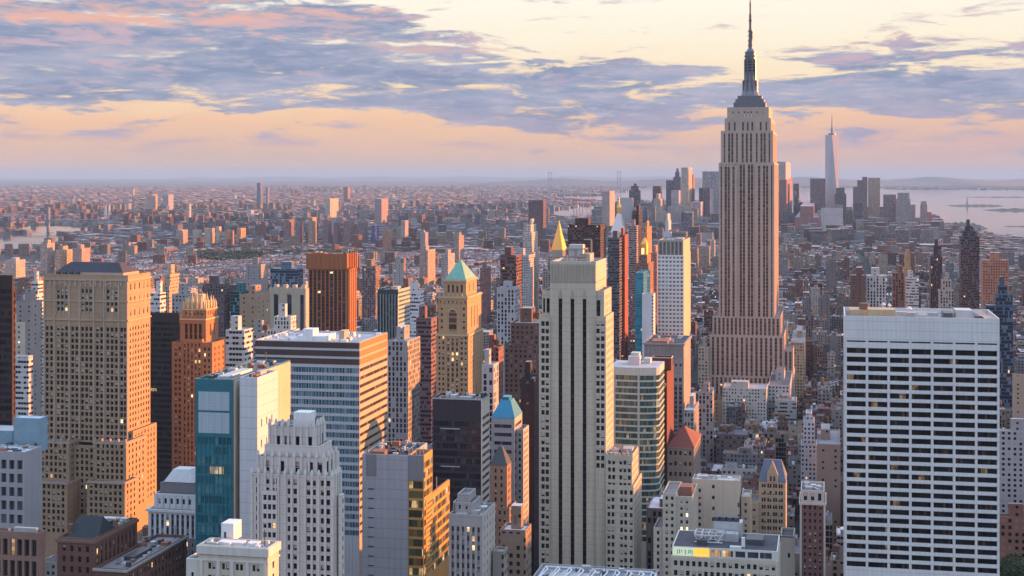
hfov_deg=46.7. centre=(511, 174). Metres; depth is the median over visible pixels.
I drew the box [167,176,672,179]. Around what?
hills
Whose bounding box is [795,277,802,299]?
city building
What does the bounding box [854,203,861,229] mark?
office tower
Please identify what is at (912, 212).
office tower
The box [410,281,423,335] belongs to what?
office building
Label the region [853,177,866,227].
office tower
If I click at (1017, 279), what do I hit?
city building
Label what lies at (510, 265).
office tower
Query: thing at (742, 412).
city building
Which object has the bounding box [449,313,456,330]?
arched window
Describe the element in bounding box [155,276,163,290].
city building
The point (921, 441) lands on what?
office tower
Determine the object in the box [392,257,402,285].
apartment tower
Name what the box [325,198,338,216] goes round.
apartment tower
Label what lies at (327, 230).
apartment tower
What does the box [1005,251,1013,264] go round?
city building
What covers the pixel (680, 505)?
apartment building
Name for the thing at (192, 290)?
city building
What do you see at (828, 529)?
city building
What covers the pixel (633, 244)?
apartment tower
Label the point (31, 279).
office building
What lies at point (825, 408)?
city building
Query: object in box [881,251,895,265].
city building
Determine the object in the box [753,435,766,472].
city building
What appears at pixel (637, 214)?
apartment tower
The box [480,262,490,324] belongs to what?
apartment tower
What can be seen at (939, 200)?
harbour
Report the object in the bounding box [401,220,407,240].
apartment tower
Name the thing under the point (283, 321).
office building
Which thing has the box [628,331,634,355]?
city building
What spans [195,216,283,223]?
park trees
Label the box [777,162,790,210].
office tower
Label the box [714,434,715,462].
city building
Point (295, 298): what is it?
office building
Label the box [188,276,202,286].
city building
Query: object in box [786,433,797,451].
city building
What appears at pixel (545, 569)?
office building
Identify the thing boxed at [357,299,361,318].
city building
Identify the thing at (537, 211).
office tower
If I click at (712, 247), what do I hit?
city building
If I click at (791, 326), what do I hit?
city building
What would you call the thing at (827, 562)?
city building
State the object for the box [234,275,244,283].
city building
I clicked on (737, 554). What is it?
window
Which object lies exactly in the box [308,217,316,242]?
apartment tower
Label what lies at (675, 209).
office tower
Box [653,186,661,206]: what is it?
office tower
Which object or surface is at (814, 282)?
city building
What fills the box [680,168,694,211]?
office tower
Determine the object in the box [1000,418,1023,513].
office building
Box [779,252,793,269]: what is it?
city building
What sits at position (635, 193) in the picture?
office tower
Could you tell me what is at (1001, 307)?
office tower
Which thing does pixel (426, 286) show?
city building
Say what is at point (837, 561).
city building
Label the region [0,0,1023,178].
sky
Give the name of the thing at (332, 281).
office tower
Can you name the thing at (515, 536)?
office building
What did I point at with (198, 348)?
office tower
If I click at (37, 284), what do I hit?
apartment building
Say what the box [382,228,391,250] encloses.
apartment tower
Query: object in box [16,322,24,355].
apartment building
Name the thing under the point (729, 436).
city building
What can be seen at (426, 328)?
office tower
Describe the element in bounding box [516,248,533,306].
office building
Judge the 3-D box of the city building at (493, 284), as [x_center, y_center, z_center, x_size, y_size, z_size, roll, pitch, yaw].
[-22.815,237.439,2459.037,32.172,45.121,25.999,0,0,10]
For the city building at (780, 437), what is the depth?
1013.06 m
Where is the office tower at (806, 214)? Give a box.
[795,196,818,227]
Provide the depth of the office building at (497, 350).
904.99 m
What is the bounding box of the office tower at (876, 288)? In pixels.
[866,267,886,307]
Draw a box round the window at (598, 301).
[597,300,599,315]
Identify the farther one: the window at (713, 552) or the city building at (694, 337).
the city building at (694, 337)
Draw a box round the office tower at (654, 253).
[650,245,657,334]
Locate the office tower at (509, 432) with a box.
[491,395,528,522]
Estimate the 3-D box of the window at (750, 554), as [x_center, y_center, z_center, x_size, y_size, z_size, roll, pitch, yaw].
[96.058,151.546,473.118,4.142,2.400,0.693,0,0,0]
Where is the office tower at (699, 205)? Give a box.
[692,202,702,221]
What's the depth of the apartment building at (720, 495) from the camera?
627.16 m
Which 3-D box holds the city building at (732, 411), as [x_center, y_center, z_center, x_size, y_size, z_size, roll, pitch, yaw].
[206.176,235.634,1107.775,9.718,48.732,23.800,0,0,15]
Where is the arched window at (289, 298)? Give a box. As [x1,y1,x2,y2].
[287,295,291,314]
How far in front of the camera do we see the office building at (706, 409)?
1000.95 m
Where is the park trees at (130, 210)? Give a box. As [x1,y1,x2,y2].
[59,204,278,213]
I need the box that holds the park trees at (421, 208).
[323,200,518,209]
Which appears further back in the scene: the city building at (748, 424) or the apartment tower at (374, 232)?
the apartment tower at (374, 232)
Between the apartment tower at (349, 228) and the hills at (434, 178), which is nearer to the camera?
the apartment tower at (349, 228)
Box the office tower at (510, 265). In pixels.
[500,246,521,307]
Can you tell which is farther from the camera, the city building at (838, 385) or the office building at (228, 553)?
the city building at (838, 385)
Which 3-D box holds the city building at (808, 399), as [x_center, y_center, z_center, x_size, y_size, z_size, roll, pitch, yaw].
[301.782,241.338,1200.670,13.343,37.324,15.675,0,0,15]
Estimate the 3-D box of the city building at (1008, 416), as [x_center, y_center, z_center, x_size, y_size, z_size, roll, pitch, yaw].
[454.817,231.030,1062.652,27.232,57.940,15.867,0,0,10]
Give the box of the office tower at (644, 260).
[636,237,652,292]
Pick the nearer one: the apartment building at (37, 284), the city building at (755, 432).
the city building at (755, 432)
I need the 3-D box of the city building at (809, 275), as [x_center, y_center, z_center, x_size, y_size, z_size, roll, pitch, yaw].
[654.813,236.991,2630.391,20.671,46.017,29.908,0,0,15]
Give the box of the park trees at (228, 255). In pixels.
[196,249,262,260]
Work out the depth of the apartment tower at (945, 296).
1402.00 m
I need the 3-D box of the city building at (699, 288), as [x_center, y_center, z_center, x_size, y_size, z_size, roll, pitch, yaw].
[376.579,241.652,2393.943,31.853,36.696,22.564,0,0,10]
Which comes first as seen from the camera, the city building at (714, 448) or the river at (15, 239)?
the city building at (714, 448)
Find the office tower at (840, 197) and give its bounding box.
[834,188,845,221]
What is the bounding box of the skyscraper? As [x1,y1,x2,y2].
[707,0,794,396]
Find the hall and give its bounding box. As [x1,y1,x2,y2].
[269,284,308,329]
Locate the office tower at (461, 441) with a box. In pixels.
[432,385,489,511]
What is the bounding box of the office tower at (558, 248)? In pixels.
[542,221,565,289]
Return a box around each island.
[946,204,1000,205]
[992,208,1023,210]
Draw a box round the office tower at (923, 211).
[920,201,926,224]
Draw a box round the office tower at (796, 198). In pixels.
[793,183,799,215]
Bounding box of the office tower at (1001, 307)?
[984,276,1012,406]
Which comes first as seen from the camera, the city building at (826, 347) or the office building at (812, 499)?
the office building at (812, 499)
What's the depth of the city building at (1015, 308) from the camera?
1981.19 m
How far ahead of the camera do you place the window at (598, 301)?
603.97 m
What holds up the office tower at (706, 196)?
on the ground
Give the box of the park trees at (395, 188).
[278,186,470,191]
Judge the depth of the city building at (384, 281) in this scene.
2655.50 m
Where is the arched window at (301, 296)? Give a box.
[300,295,303,329]
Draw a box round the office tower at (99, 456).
[42,261,156,558]
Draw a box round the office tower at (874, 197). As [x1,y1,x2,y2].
[868,178,879,216]
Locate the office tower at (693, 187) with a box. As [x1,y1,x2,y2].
[692,174,694,200]
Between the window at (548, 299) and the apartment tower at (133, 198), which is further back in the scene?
the apartment tower at (133, 198)
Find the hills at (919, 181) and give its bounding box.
[475,177,1023,186]
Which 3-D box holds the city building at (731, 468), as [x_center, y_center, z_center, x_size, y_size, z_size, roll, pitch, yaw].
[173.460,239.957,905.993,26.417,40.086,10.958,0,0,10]
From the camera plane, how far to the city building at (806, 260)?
3184.75 m
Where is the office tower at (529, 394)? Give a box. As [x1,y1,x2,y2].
[520,360,538,575]
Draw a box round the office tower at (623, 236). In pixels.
[620,227,627,359]
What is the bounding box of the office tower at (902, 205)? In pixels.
[896,193,909,226]
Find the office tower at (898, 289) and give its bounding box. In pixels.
[892,265,903,307]
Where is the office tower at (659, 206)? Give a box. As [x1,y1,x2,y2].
[654,193,665,221]
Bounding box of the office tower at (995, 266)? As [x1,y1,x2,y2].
[981,252,1008,308]
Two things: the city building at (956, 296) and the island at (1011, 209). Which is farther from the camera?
the island at (1011, 209)
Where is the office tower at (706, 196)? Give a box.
[699,187,712,222]
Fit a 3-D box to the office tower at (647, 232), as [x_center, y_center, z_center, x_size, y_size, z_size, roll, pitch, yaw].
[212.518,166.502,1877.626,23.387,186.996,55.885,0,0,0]
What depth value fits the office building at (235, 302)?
1351.79 m
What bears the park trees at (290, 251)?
on the ground
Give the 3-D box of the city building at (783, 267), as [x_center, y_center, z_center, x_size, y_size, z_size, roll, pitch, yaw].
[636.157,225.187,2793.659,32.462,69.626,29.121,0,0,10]
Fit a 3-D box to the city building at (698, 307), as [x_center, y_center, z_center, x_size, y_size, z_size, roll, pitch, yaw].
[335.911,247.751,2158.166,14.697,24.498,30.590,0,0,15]
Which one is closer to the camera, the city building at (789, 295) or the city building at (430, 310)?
the city building at (430, 310)
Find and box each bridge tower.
[548,172,551,195]
[617,171,620,196]
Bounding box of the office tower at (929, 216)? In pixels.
[927,212,930,221]
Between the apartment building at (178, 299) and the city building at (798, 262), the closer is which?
the apartment building at (178, 299)
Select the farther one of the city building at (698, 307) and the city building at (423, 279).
the city building at (423, 279)
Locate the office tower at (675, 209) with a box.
[668,190,681,222]
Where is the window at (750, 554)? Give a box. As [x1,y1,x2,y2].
[748,552,757,557]
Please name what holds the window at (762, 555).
in the office building at (727, 546)
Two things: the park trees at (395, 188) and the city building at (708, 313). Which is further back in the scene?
the park trees at (395, 188)
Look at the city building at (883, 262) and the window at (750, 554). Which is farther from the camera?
the city building at (883, 262)
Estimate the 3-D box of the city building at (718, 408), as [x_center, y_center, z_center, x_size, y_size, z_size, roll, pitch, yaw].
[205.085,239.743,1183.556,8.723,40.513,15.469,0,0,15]
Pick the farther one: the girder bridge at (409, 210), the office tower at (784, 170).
the girder bridge at (409, 210)
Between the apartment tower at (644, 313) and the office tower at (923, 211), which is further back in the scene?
the office tower at (923, 211)
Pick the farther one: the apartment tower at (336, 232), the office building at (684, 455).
the apartment tower at (336, 232)
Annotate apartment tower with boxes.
[5,257,24,276]
[16,289,41,415]
[16,355,32,416]
[40,240,54,274]
[56,246,71,270]
[72,244,89,261]
[132,189,134,208]
[147,194,156,209]
[150,281,165,311]
[162,264,178,312]
[163,194,172,209]
[176,229,187,244]
[188,204,190,223]
[193,230,201,243]
[205,228,214,242]
[216,226,220,243]
[225,230,233,243]
[237,228,245,242]
[240,284,269,330]
[257,183,262,204]
[266,187,268,203]
[284,219,293,239]
[296,221,302,244]
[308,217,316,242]
[323,219,331,243]
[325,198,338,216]
[333,222,339,243]
[344,187,349,201]
[344,220,354,243]
[358,222,367,242]
[362,259,380,329]
[371,225,378,243]
[375,198,387,222]
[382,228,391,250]
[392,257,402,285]
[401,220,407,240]
[419,245,434,284]
[420,230,428,249]
[441,249,454,287]
[454,233,463,260]
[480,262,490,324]
[629,219,637,330]
[632,205,641,254]
[635,269,654,360]
[938,272,952,308]
[959,219,978,308]
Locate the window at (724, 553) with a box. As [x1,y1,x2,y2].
[722,551,732,556]
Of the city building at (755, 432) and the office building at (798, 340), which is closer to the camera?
the city building at (755, 432)
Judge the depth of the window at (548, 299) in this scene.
608.26 m
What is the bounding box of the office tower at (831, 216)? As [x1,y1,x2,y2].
[821,208,842,229]
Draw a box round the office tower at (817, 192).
[810,179,824,212]
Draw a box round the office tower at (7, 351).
[0,275,15,424]
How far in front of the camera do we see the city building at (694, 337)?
1616.39 m
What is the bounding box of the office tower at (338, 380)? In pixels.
[255,327,387,575]
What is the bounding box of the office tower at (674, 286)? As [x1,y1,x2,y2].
[657,237,690,334]
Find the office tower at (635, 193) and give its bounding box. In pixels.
[629,184,640,209]
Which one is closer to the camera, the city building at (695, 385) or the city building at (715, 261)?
the city building at (695, 385)
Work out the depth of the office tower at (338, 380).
603.48 m
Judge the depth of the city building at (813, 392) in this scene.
1208.57 m
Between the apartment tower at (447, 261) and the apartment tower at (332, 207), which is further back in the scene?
the apartment tower at (332, 207)
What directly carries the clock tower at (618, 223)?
on the ground
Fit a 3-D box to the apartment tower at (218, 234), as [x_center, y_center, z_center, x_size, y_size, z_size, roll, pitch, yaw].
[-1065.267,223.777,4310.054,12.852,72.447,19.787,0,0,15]
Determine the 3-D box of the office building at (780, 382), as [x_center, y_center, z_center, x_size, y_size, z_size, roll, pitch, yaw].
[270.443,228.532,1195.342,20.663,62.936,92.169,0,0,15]
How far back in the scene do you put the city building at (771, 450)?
940.98 m
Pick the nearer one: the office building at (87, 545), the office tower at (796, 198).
the office building at (87, 545)
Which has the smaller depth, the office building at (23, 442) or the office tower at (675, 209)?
the office building at (23, 442)
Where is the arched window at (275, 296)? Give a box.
[274,294,277,315]
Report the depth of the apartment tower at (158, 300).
921.30 m
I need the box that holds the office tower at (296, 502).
[250,410,343,575]
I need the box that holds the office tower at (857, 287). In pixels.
[850,267,865,306]
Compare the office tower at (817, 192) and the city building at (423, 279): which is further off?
the office tower at (817, 192)
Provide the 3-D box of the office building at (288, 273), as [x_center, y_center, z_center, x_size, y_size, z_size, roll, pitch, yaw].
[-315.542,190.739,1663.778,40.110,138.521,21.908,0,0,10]
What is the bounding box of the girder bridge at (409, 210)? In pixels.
[339,209,471,214]
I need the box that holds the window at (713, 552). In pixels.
[711,550,720,555]
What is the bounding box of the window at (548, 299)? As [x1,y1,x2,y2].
[547,298,549,312]
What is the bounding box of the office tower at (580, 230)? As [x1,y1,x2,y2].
[568,218,605,257]
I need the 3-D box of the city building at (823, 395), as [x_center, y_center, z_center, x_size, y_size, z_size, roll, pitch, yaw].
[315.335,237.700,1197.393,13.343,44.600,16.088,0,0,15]
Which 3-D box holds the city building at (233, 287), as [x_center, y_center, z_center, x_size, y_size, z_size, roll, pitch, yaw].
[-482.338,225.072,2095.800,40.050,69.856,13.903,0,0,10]
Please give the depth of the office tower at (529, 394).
680.75 m
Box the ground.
[0,179,1022,536]
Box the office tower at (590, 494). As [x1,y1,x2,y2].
[539,239,641,568]
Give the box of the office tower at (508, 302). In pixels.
[497,281,519,344]
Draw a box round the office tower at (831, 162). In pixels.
[825,122,838,207]
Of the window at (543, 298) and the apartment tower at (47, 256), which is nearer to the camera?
the window at (543, 298)
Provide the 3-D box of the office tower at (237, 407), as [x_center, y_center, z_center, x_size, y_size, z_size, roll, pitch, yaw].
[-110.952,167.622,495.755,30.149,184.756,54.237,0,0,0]
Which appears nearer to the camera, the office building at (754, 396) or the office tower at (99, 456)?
the office tower at (99, 456)
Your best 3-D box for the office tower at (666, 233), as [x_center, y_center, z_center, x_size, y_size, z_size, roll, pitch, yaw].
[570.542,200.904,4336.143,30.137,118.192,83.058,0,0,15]
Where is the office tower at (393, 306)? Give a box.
[377,281,409,340]
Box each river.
[0,233,63,248]
[15,224,112,232]
[550,205,600,216]
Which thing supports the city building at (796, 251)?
on the ground
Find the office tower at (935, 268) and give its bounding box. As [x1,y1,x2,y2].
[929,239,941,307]
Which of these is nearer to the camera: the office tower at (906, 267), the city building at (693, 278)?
the office tower at (906, 267)
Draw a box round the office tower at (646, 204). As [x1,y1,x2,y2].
[638,202,652,209]
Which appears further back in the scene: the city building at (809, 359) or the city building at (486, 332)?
the city building at (486, 332)
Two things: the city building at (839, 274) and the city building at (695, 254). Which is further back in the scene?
the city building at (695, 254)
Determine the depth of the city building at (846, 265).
2711.31 m
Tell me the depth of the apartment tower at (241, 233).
4304.85 m
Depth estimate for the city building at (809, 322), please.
1621.04 m
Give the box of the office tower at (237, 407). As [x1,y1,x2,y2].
[195,352,289,552]
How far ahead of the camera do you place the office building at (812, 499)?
641.28 m
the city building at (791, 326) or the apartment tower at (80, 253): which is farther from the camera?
the apartment tower at (80, 253)
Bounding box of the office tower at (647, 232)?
[643,221,651,252]
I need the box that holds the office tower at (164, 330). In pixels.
[150,312,181,491]
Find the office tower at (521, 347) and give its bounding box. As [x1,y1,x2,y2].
[504,306,539,406]
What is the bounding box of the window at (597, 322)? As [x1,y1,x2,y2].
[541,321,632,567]
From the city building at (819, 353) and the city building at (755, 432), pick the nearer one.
the city building at (755, 432)
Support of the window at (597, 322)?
in the office tower at (590, 494)
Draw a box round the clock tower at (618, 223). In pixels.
[611,203,626,236]
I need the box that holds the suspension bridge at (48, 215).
[0,207,123,227]
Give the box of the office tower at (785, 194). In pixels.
[780,179,791,225]
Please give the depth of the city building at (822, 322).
1655.81 m
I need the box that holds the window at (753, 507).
[753,507,754,531]
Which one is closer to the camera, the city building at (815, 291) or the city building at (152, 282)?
the city building at (815, 291)
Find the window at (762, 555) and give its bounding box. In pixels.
[760,553,771,558]
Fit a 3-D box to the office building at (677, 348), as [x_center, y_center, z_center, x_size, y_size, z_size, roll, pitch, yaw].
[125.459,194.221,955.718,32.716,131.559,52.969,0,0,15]
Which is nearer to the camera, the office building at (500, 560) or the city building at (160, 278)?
the office building at (500, 560)
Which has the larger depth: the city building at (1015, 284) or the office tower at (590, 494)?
the city building at (1015, 284)
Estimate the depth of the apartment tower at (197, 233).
4302.69 m
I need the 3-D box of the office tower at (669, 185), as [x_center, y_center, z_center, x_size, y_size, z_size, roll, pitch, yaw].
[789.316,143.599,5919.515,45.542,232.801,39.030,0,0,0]
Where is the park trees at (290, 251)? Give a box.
[253,244,354,254]
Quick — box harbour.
[792,187,1023,237]
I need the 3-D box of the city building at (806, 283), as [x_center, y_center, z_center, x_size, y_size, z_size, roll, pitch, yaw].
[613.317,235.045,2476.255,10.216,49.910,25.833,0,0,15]
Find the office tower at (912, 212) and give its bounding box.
[910,205,914,221]
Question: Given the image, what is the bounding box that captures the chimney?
[104,204,106,217]
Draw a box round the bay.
[556,187,701,200]
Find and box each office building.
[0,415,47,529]
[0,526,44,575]
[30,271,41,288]
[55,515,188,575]
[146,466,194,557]
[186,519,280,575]
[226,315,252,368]
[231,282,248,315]
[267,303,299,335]
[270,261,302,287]
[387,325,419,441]
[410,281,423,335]
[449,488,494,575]
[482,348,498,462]
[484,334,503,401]
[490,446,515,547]
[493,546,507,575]
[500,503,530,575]
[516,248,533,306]
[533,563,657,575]
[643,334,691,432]
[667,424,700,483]
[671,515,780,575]
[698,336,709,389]
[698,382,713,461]
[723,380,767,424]
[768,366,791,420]
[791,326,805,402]
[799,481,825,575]
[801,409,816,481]
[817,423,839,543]
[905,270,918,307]
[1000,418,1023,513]
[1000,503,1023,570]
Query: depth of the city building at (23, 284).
2121.16 m
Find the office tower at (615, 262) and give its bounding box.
[608,230,621,359]
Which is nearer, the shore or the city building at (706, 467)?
the city building at (706, 467)
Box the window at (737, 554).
[735,551,744,557]
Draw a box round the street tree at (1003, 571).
[1000,558,1017,575]
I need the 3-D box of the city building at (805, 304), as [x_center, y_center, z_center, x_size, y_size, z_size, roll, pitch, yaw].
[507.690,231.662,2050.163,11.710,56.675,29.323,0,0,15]
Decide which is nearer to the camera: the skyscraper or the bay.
the skyscraper
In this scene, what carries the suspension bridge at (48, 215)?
on the ground
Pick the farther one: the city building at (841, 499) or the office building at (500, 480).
the city building at (841, 499)
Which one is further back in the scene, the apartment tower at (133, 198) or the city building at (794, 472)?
the apartment tower at (133, 198)
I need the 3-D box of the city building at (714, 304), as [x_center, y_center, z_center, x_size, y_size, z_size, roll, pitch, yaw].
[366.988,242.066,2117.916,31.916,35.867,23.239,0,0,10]
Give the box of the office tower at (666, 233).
[663,213,671,237]
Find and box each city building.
[16,293,24,300]
[18,276,43,294]
[45,553,56,575]
[150,277,153,287]
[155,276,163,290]
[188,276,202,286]
[188,288,197,293]
[225,275,233,283]
[230,282,245,310]
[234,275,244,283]
[357,277,361,295]
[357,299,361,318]
[364,316,376,331]
[381,277,387,286]
[403,273,412,286]
[418,274,427,284]
[420,282,440,290]
[424,299,434,304]
[425,305,434,315]
[426,289,435,299]
[429,284,439,292]
[483,329,492,346]
[488,318,496,338]
[492,280,495,290]
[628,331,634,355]
[646,495,662,568]
[652,239,657,249]
[691,245,698,269]
[691,266,697,273]
[691,274,703,282]
[691,285,706,290]
[691,292,701,303]
[691,315,703,321]
[691,318,696,340]
[691,334,695,365]
[691,339,694,366]
[691,378,698,390]
[691,388,697,400]
[692,304,701,312]
[693,279,704,285]
[694,243,709,268]
[697,290,708,295]
[697,326,705,336]
[697,328,700,343]
[701,266,716,272]
[701,459,713,473]
[702,271,717,277]
[702,291,709,303]
[702,327,708,336]
[704,305,713,334]
[709,286,718,299]
[709,300,718,310]
[711,238,714,256]
[711,463,722,474]
[713,255,718,268]
[714,395,722,427]
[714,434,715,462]
[716,423,749,463]
[722,461,756,485]
[723,447,757,472]
[727,400,738,425]
[738,401,746,428]
[741,480,754,494]
[742,473,759,489]
[744,419,756,429]
[744,438,753,449]
[749,423,761,439]
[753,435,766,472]
[758,425,765,435]
[760,421,776,427]
[764,426,787,466]
[766,438,775,458]
[775,394,796,421]
[777,412,788,429]
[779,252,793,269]
[779,258,788,276]
[779,281,794,290]
[782,242,786,252]
[783,290,794,299]
[784,311,796,324]
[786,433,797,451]
[786,448,797,474]
[787,247,799,255]
[787,494,791,504]
[787,505,794,527]
[788,323,804,341]
[788,420,802,441]
[788,456,800,493]
[792,487,800,519]
[794,254,803,270]
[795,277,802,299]
[795,534,799,575]
[797,396,803,411]
[797,409,802,421]
[798,313,815,324]
[798,433,802,455]
[800,268,815,274]
[802,242,811,252]
[802,292,809,314]
[803,271,811,283]
[803,275,808,290]
[804,386,817,404]
[804,394,816,409]
[805,252,808,267]
[805,309,813,337]
[806,340,813,380]
[810,280,821,312]
[810,403,817,412]
[811,285,819,317]
[811,378,817,387]
[812,327,826,342]
[812,409,823,422]
[813,340,829,354]
[814,352,827,365]
[814,367,826,380]
[815,339,822,364]
[815,363,822,372]
[815,420,822,439]
[816,254,821,269]
[816,314,842,341]
[818,314,825,329]
[818,377,831,390]
[818,388,831,403]
[818,401,830,423]
[819,292,829,334]
[824,288,833,297]
[825,511,831,554]
[825,547,830,575]
[826,257,835,293]
[828,350,834,380]
[830,301,834,314]
[830,329,840,364]
[831,398,842,436]
[831,543,842,575]
[835,363,842,379]
[835,380,842,397]
[836,285,849,297]
[836,526,842,548]
[837,267,842,281]
[837,291,849,314]
[838,260,843,278]
[840,455,842,472]
[840,473,842,526]
[844,254,848,279]
[852,259,857,273]
[870,251,874,269]
[878,254,887,274]
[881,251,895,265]
[899,252,904,269]
[909,249,913,273]
[914,251,923,267]
[914,269,924,278]
[921,285,928,292]
[924,273,928,282]
[942,264,958,277]
[945,260,953,289]
[953,283,958,307]
[1000,251,1008,259]
[1000,400,1005,428]
[1004,407,1011,428]
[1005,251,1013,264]
[1009,277,1019,282]
[1012,281,1020,298]
[1013,303,1017,317]
[1013,328,1023,335]
[1013,340,1023,352]
[1014,355,1023,373]
[1018,254,1023,270]
[1021,280,1023,305]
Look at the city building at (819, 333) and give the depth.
1590.63 m
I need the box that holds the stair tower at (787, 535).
[780,527,794,575]
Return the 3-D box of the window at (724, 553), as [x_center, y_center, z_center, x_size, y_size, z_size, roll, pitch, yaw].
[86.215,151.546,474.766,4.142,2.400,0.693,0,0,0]
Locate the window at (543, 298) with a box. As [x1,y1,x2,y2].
[543,298,544,312]
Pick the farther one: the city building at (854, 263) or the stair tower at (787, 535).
the city building at (854, 263)
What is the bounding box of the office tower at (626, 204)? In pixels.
[617,198,632,222]
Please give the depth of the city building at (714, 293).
2340.35 m
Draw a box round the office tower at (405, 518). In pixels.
[362,440,449,575]
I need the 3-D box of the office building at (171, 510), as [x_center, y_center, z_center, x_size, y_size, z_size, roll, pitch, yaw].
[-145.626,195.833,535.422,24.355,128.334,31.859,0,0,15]
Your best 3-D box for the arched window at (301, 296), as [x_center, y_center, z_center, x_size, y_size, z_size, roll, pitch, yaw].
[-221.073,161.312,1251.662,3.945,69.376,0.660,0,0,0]
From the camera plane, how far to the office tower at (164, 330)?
792.09 m
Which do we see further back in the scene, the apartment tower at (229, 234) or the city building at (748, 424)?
the apartment tower at (229, 234)
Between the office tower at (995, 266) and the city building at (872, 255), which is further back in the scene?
the city building at (872, 255)
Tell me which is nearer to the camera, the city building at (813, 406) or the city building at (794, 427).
the city building at (794, 427)
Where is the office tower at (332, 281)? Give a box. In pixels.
[306,250,357,331]
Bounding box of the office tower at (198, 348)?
[172,293,225,469]
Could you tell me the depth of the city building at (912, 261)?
2761.26 m
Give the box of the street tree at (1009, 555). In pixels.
[1000,552,1023,574]
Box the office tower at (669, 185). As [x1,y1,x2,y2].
[666,180,673,210]
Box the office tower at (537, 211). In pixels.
[528,200,545,246]
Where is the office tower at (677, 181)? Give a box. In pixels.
[673,168,680,201]
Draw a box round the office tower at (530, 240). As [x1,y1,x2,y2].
[523,219,538,311]
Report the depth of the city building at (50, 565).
612.43 m
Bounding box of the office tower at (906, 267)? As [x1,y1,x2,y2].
[903,249,910,307]
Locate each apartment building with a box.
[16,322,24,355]
[23,271,42,415]
[172,283,194,312]
[205,275,229,338]
[246,257,267,291]
[253,320,268,359]
[653,481,697,575]
[692,473,751,532]
[752,459,786,541]
[1012,373,1023,417]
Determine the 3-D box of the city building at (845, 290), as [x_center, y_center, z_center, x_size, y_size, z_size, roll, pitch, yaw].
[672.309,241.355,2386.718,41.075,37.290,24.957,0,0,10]
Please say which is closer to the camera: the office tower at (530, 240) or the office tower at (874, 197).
the office tower at (530, 240)
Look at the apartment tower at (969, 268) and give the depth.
1561.62 m
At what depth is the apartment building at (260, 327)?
902.56 m
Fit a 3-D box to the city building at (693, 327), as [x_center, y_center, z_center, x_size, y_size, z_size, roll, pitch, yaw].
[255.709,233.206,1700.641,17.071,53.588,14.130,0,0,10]
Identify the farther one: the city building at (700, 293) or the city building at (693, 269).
the city building at (693, 269)
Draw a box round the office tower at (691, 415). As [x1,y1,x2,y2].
[684,393,698,431]
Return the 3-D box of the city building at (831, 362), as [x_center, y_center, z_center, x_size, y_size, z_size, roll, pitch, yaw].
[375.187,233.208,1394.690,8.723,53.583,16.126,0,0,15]
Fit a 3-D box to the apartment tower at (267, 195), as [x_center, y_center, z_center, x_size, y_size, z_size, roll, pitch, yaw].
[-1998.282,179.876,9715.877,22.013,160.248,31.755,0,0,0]
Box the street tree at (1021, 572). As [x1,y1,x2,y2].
[1011,560,1023,575]
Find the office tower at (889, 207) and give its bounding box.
[883,194,895,224]
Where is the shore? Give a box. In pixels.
[947,222,987,228]
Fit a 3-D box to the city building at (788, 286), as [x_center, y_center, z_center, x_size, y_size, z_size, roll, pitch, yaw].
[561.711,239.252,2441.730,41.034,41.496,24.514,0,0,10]
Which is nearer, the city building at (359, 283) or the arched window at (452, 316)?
the arched window at (452, 316)
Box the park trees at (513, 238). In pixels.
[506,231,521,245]
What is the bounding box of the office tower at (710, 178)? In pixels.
[702,171,718,212]
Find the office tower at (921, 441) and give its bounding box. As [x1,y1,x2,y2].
[843,302,999,575]
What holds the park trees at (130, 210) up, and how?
on the ground
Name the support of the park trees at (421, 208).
on the ground
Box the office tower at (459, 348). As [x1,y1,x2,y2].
[435,260,483,394]
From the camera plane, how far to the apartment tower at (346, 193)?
10503.47 m
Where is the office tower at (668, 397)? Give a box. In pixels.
[652,355,673,488]
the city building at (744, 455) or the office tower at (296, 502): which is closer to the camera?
the office tower at (296, 502)
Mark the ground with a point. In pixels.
(216, 183)
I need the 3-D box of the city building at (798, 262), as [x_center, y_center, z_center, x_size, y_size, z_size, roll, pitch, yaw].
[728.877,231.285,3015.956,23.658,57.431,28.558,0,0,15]
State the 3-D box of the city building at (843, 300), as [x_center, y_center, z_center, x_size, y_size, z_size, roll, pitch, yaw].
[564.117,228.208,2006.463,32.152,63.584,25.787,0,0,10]
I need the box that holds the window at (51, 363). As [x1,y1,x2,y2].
[42,281,153,531]
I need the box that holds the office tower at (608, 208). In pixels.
[602,191,614,225]
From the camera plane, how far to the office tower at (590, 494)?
604.25 m
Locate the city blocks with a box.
[0,184,1023,551]
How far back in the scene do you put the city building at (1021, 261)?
2989.70 m
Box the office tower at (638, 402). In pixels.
[613,351,663,568]
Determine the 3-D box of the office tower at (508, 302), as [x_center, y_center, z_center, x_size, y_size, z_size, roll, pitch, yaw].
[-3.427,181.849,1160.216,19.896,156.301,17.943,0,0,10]
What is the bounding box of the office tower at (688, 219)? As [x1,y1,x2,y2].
[684,212,693,236]
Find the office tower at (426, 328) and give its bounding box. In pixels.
[416,305,436,445]
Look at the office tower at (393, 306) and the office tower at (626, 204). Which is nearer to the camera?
the office tower at (393, 306)

